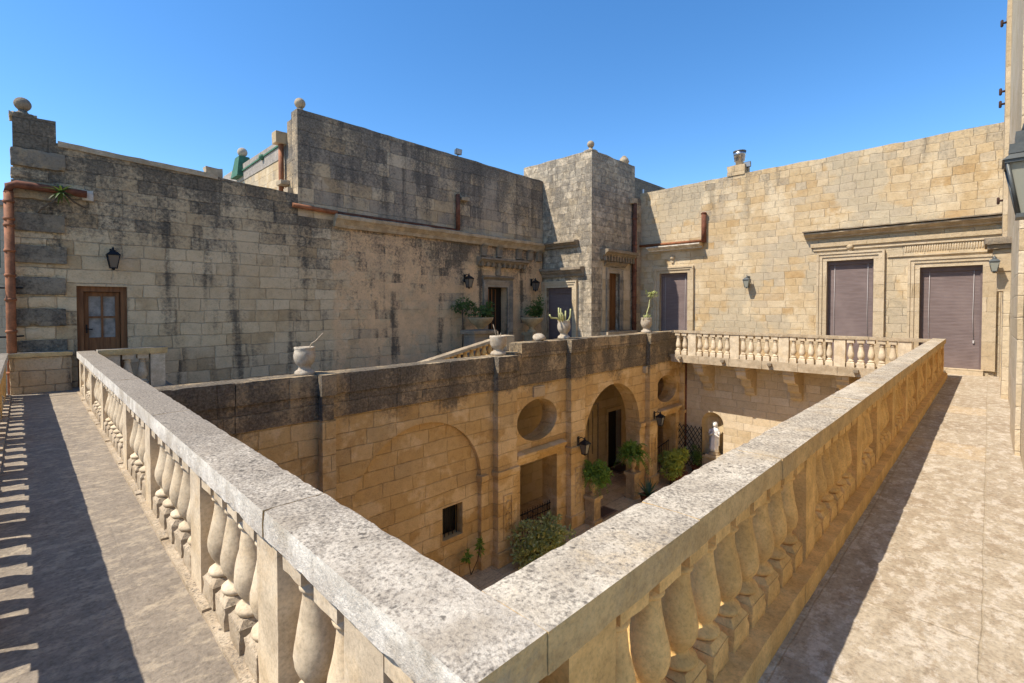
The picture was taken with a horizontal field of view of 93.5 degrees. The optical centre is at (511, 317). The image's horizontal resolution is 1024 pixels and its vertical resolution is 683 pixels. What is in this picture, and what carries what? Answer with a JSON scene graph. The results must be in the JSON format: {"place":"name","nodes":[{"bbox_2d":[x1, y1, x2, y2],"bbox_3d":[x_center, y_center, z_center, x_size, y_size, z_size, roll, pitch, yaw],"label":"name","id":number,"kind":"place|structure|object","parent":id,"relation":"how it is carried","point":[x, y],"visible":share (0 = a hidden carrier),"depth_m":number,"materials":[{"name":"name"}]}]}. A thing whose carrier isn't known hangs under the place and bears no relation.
{"place":"outdoors","nodes":[
{"label":"outdoors","id":0,"kind":"place"},
{"bbox_2d":[0,387,238,682],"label":"terrace floor","id":1,"kind":"structure","parent":0,"point":[93,589],"depth_m":3.43,"materials":[{"name":"beige stone"}]},
{"bbox_2d":[0,353,10,471],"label":"balustrade","id":2,"kind":"object","parent":1,"relation":"on","point":[5,399],"visible":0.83,"depth_m":7.87,"materials":[{"name":"grey stone"}]},
{"bbox_2d":[8,350,72,394],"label":"parapet wall","id":3,"kind":"structure","parent":1,"relation":"on","point":[40,372],"depth_m":10.09,"materials":[{"name":"grey stone"}]},
{"bbox_2d":[77,350,546,682],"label":"balustrade","id":4,"kind":"object","parent":1,"relation":"on","point":[285,576],"visible":1,"depth_m":2.21,"materials":[{"name":"grey stone"}]},
{"bbox_2d":[148,380,172,386],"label":"terrace floor","id":5,"kind":"structure","parent":0,"point":[167,383],"depth_m":11.35,"materials":[{"name":"beige stone"}]},
{"bbox_2d":[96,346,167,386],"bbox_3d":[-8.385,1.357,10.678,0.345,1.346,1.219,1,2,45],"label":"balustrade","id":6,"kind":"object","parent":5,"relation":"on","point":[155,356],"visible":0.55,"depth_m":10.75,"materials":[{"name":"grey stone"}]},
{"bbox_2d":[0,0,1007,199],"label":"sky","id":7,"kind":"structure","parent":0,"point":[673,88],"materials":[{"name":"blue"}]},
{"bbox_2d":[461,461,691,590],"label":"courtyard floor","id":8,"kind":"structure","parent":0,"point":[612,498],"depth_m":16.95,"materials":[{"name":"beige stone"}]},
{"bbox_2d":[153,330,686,576],"bbox_3d":[-0.848,3.797,16.031,5.140,6.237,19.479,1,2,45],"label":"loggia","id":9,"kind":"object","parent":8,"relation":"on","point":[445,463],"visible":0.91,"depth_m":12.56,"materials":[{"name":"beige stone"}]},
{"bbox_2d":[293,333,322,375],"bbox_3d":[-4.131,0.738,9.694,0.406,0.828,0.520,0,1,21],"label":"urn","id":10,"kind":"object","parent":9,"relation":"on","point":[304,357],"visible":1,"depth_m":9.51,"materials":[{"name":"stone"}]},
{"bbox_2d":[442,505,454,533],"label":"window bars","id":11,"kind":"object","parent":9,"relation":"in","point":[450,507],"depth_m":12.64,"materials":[{"name":"black metal"}]},
{"bbox_2d":[451,297,477,357],"bbox_3d":[-1.775,0.561,18.160,0.802,2.737,1.114,1,2,45],"label":"potted bush","id":12,"kind":"object","parent":9,"relation":"on","point":[460,306],"visible":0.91,"depth_m":18.09,"materials":[{"name":"green plant"}]},
{"bbox_2d":[418,335,513,361],"bbox_3d":[-1.705,1.343,15.368,0.508,1.372,4.604,1,2,45],"label":"stair balustrade","id":13,"kind":"object","parent":9,"relation":"on","point":[459,352],"visible":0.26,"depth_m":15.69,"materials":[{"name":"stone"}]},
{"bbox_2d":[460,535,484,574],"bbox_3d":[-1.004,6.232,12.532,0.339,1.024,0.848,1,2,45],"label":"climbing plant","id":14,"kind":"object","parent":9,"relation":"attached to","point":[478,545],"visible":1,"depth_m":12.60,"materials":[{"name":"green plant"}]},
{"bbox_2d":[460,329,496,356],"bbox_3d":[-1.186,1.200,17.172,0.807,1.508,1.103,1,2,45],"label":"pedestal","id":15,"kind":"object","parent":9,"relation":"on","point":[472,336],"visible":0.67,"depth_m":16.86,"materials":[{"name":"stone"}]},
{"bbox_2d":[464,300,494,328],"bbox_3d":[-1.169,0.633,18.329,1.084,2.591,1.314,1,2,45],"label":"bowl planter","id":16,"kind":"object","parent":9,"relation":"on","point":[480,322],"visible":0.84,"depth_m":18.09,"materials":[{"name":"beige stone"}]},
{"bbox_2d":[489,325,506,355],"bbox_3d":[-0.382,0.625,13.449,0.494,0.863,0.481,1,2,45],"label":"urn","id":17,"kind":"object","parent":9,"relation":"on","point":[498,343],"visible":1,"depth_m":13.29,"materials":[{"name":"stone"}]},
{"bbox_2d":[521,294,544,340],"bbox_3d":[0.947,0.450,20.474,1.191,2.868,0.968,-1,1,-29],"label":"bowl planter","id":18,"kind":"object","parent":9,"relation":"on","point":[531,323],"visible":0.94,"depth_m":20.29,"materials":[{"name":"beige stone"}]},
{"bbox_2d":[520,500,550,540],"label":"iron gate","id":19,"kind":"structure","parent":9,"relation":"attached to","point":[536,511],"depth_m":14.79,"materials":[{"name":"black metal"}]},
{"bbox_2d":[532,333,544,340],"bbox_3d":[0.814,0.624,14.663,0.390,0.274,0.424,1,2,45],"label":"boulder","id":20,"kind":"object","parent":9,"relation":"on","point":[538,337],"visible":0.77,"depth_m":14.51,"materials":[{"name":"stone"}]},
{"bbox_2d":[549,308,570,338],"bbox_3d":[1.521,0.198,15.363,0.436,1.001,0.924,1,2,45],"label":"urn","id":21,"kind":"object","parent":9,"relation":"on","point":[563,326],"visible":0.99,"depth_m":15.35,"materials":[{"name":"stone"}]},
{"bbox_2d":[577,436,590,455],"bbox_3d":[2.272,4.101,15.357,0.412,0.598,0.291,1,2,45],"label":"wall lantern","id":22,"kind":"object","parent":9,"relation":"attached to","point":[584,444],"depth_m":15.27,"materials":[{"name":"black metal"}]},
{"bbox_2d":[608,410,615,464],"bbox_3d":[4.349,5.374,21.594,0.030,2.650,1.250,1,2,45],"label":"door","id":23,"kind":"structure","parent":9,"relation":"in","point":[611,415],"depth_m":21.73,"materials":[{"name":"brown wood"}]},
{"bbox_2d":[641,289,657,332],"bbox_3d":[5.537,-0.255,19.426,0.464,1.746,1.034,1,2,45],"label":"urn","id":24,"kind":"object","parent":9,"relation":"on","point":[646,323],"visible":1,"depth_m":19.15,"materials":[{"name":"stone"}]},
{"bbox_2d":[654,411,664,426],"bbox_3d":[5.754,3.977,18.873,0.412,0.598,0.291,1,2,45],"label":"wall lantern","id":25,"kind":"object","parent":9,"relation":"attached to","point":[660,417],"depth_m":18.79,"materials":[{"name":"black metal"}]},
{"bbox_2d":[657,440,668,471],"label":"iron gate","id":26,"kind":"structure","parent":9,"relation":"attached to","point":[661,451],"depth_m":20.68,"materials":[{"name":"black metal"}]},
{"bbox_2d":[507,510,576,569],"bbox_3d":[0.902,6.179,13.414,2.282,1.265,1.324,-1,1,-27],"label":"shrub","id":27,"kind":"object","parent":8,"relation":"on","point":[545,539],"visible":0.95,"depth_m":13.17,"materials":[{"name":"green plant"}]},
{"bbox_2d":[524,141,665,339],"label":"tower","id":28,"kind":"structure","parent":8,"relation":"on","point":[590,271],"depth_m":21.01,"materials":[{"name":"stone"}]},
{"bbox_2d":[609,274,615,329],"bbox_3d":[4.331,-0.677,21.317,0.075,2.500,0.850,1,2,45],"label":"door","id":29,"kind":"structure","parent":28,"relation":"in","point":[612,283],"depth_m":21.41,"materials":[{"name":"orange wood"}]},
{"bbox_2d":[582,459,613,526],"bbox_3d":[2.664,5.651,15.739,1.303,2.147,1.243,1,2,45],"label":"fern planter","id":30,"kind":"object","parent":8,"relation":"on","point":[597,473],"visible":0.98,"depth_m":15.57,"materials":[{"name":"beige stone"}]},
{"bbox_2d":[610,463,625,473],"bbox_3d":[4.770,6.589,21.027,0.700,0.024,1.300,1,2,45],"label":"door mat","id":31,"kind":"object","parent":8,"relation":"on","point":[620,468],"depth_m":20.95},
{"bbox_2d":[614,439,651,499],"bbox_3d":[4.488,5.585,17.940,1.350,2.186,1.255,1,2,45],"label":"fern planter","id":32,"kind":"object","parent":8,"relation":"on","point":[631,453],"visible":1,"depth_m":17.72,"materials":[{"name":"beige stone"}]},
{"bbox_2d":[636,478,656,500],"bbox_3d":[4.885,6.198,17.232,1.204,0.984,1.022,0,1,-9],"label":"agave","id":33,"kind":"object","parent":8,"relation":"on","point":[646,493],"visible":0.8,"depth_m":17.26,"materials":[{"name":"plant"}]},
{"bbox_2d":[657,446,689,483],"bbox_3d":[6.487,5.916,19.349,1.402,1.461,1.994,1,2,45],"label":"shrub","id":34,"kind":"object","parent":8,"relation":"on","point":[672,461],"visible":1,"depth_m":19.04,"materials":[{"name":"green plant"}]},
{"bbox_2d":[678,424,701,465],"bbox_3d":[7.628,5.615,20.708,1.060,2.006,0.106,1,2,45],"label":"trellis","id":35,"kind":"object","parent":8,"relation":"on","point":[692,441],"visible":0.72,"depth_m":20.63,"materials":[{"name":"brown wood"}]},
{"bbox_2d":[689,443,702,471],"bbox_3d":[7.712,5.931,20.145,0.632,1.396,0.719,1,2,45],"label":"potted plant","id":36,"kind":"object","parent":8,"relation":"on","point":[697,465],"visible":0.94,"depth_m":20.06,"materials":[{"name":"green plant"}]},
{"bbox_2d":[639,122,1003,469],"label":"palace wing","id":37,"kind":"structure","parent":8,"relation":"on","point":[885,241],"depth_m":17.49,"materials":[{"name":"beige stone"}]},
{"bbox_2d":[705,422,722,458],"bbox_3d":[8.444,5.091,20.089,0.602,1.482,0.483,1,2,45],"label":"statue","id":38,"kind":"object","parent":37,"relation":"on","point":[714,441],"visible":0.94,"depth_m":19.98,"materials":[{"name":"stone"}]},
{"bbox_2d":[742,275,750,287],"bbox_3d":[9.372,-1.409,19.198,0.261,0.536,0.368,1,2,45],"label":"wall lantern","id":39,"kind":"object","parent":37,"relation":"attached to","point":[746,281],"depth_m":19.12,"materials":[{"name":"grey paint"}]},
{"bbox_2d":[743,161,750,170],"bbox_3d":[9.505,-6.078,19.434,0.280,0.340,0.185,1,2,45],"label":"floodlight","id":40,"kind":"object","parent":37,"relation":"attached to","point":[748,163],"visible":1,"depth_m":19.37,"materials":[{"name":"grey paint"}]},
{"bbox_2d":[671,330,930,376],"bbox_3d":[9.556,1.242,17.149,8.100,1.307,0.306,1,2,45],"label":"balustrade","id":41,"kind":"object","parent":37,"relation":"on","point":[782,360],"visible":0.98,"depth_m":16.88,"materials":[{"name":"stone"}]},
{"bbox_2d":[600,506,617,518],"bbox_3d":[3.132,6.683,16.530,0.600,0.024,0.900,1,2,45],"label":"door mat","id":42,"kind":"object","parent":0,"point":[606,511],"depth_m":16.54,"materials":[{"name":"brown fabric"}]},
{"bbox_2d":[758,374,1023,682],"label":"terrace floor","id":43,"kind":"structure","parent":0,"point":[922,580],"depth_m":3.60,"materials":[{"name":"beige stone"}]},
{"bbox_2d":[482,338,947,682],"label":"balustrade","id":44,"kind":"object","parent":43,"relation":"on","point":[714,571],"visible":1,"depth_m":2.54,"materials":[{"name":"stone"}]},
{"label":"ground","id":45,"kind":"structure","parent":0,"visible":0},
{"bbox_2d":[0,200,7,393],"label":"house","id":46,"kind":"structure","parent":45,"relation":"on","point":[3,348],"depth_m":17.86,"materials":[{"name":"beige"}]},
{"bbox_2d":[2,97,544,394],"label":"palace wing","id":47,"kind":"structure","parent":45,"relation":"on","point":[358,246],"depth_m":13.70,"materials":[{"name":"beige stone"}]},
{"bbox_2d":[37,184,85,212],"bbox_3d":[-9.588,-2.527,10.298,0.574,0.695,0.691,0,1,12],"label":"wild plant","id":48,"kind":"object","parent":47,"relation":"attached to","point":[60,193],"visible":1,"depth_m":10.28,"materials":[{"name":"green plant"}]},
{"bbox_2d":[76,286,127,386],"bbox_3d":[-9.488,0.456,11.167,0.220,2.320,0.890,1,2,45],"label":"door","id":49,"kind":"structure","parent":47,"relation":"in","point":[101,312],"depth_m":11.14,"materials":[{"name":"brown wood"}]},
{"bbox_2d":[105,247,120,269],"bbox_3d":[-9.099,-1.337,10.990,0.368,0.536,0.261,1,2,45],"label":"wall lantern","id":50,"kind":"object","parent":47,"relation":"attached to","point":[113,257],"depth_m":10.90,"materials":[{"name":"black metal"}]},
{"bbox_2d":[454,148,461,155],"bbox_3d":[-2.068,-6.248,18.451,0.185,0.340,0.280,1,2,45],"label":"floodlight","id":51,"kind":"object","parent":47,"relation":"attached to","point":[457,151],"visible":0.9,"depth_m":18.39,"materials":[{"name":"grey paint"}]},
{"bbox_2d":[464,274,473,288],"bbox_3d":[-1.684,-1.385,18.453,0.412,0.598,0.291,1,2,45],"label":"wall lantern","id":52,"kind":"object","parent":47,"relation":"attached to","point":[468,280],"depth_m":18.36,"materials":[{"name":"black metal"}]},
{"bbox_2d":[488,287,500,334],"bbox_3d":[-0.883,0.129,20.120,0.090,2.900,1.250,1,2,45],"label":"door","id":53,"kind":"structure","parent":47,"relation":"in","point":[494,294],"depth_m":20.26,"materials":[{"name":"brown wood"}]},
{"bbox_2d":[530,278,539,291],"bbox_3d":[0.989,-1.422,21.154,0.412,0.598,0.291,1,2,45],"label":"wall lantern","id":54,"kind":"object","parent":47,"relation":"attached to","point":[535,283],"depth_m":21.07,"materials":[{"name":"black metal"}]},
{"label":"right terrace","id":55,"kind":"structure","parent":0,"visible":0},
{"bbox_2d":[984,0,1023,469],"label":"side wall","id":56,"kind":"structure","parent":55,"relation":"on","point":[1006,249],"depth_m":10.33,"materials":[{"name":"stone"}]},
{"bbox_2d":[988,255,999,272],"bbox_3d":[10.713,-1.178,10.704,0.190,0.391,0.281,1,2,45],"label":"wall lantern","id":57,"kind":"object","parent":56,"relation":"attached to","point":[994,262],"depth_m":10.64,"materials":[{"name":"grey paint"}]},
{"bbox_2d":[1002,123,1023,220],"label":"wall lantern","id":58,"kind":"object","parent":56,"relation":"attached to","point":[1013,164],"depth_m":3.84,"materials":[{"name":"grey paint"}]}
]}

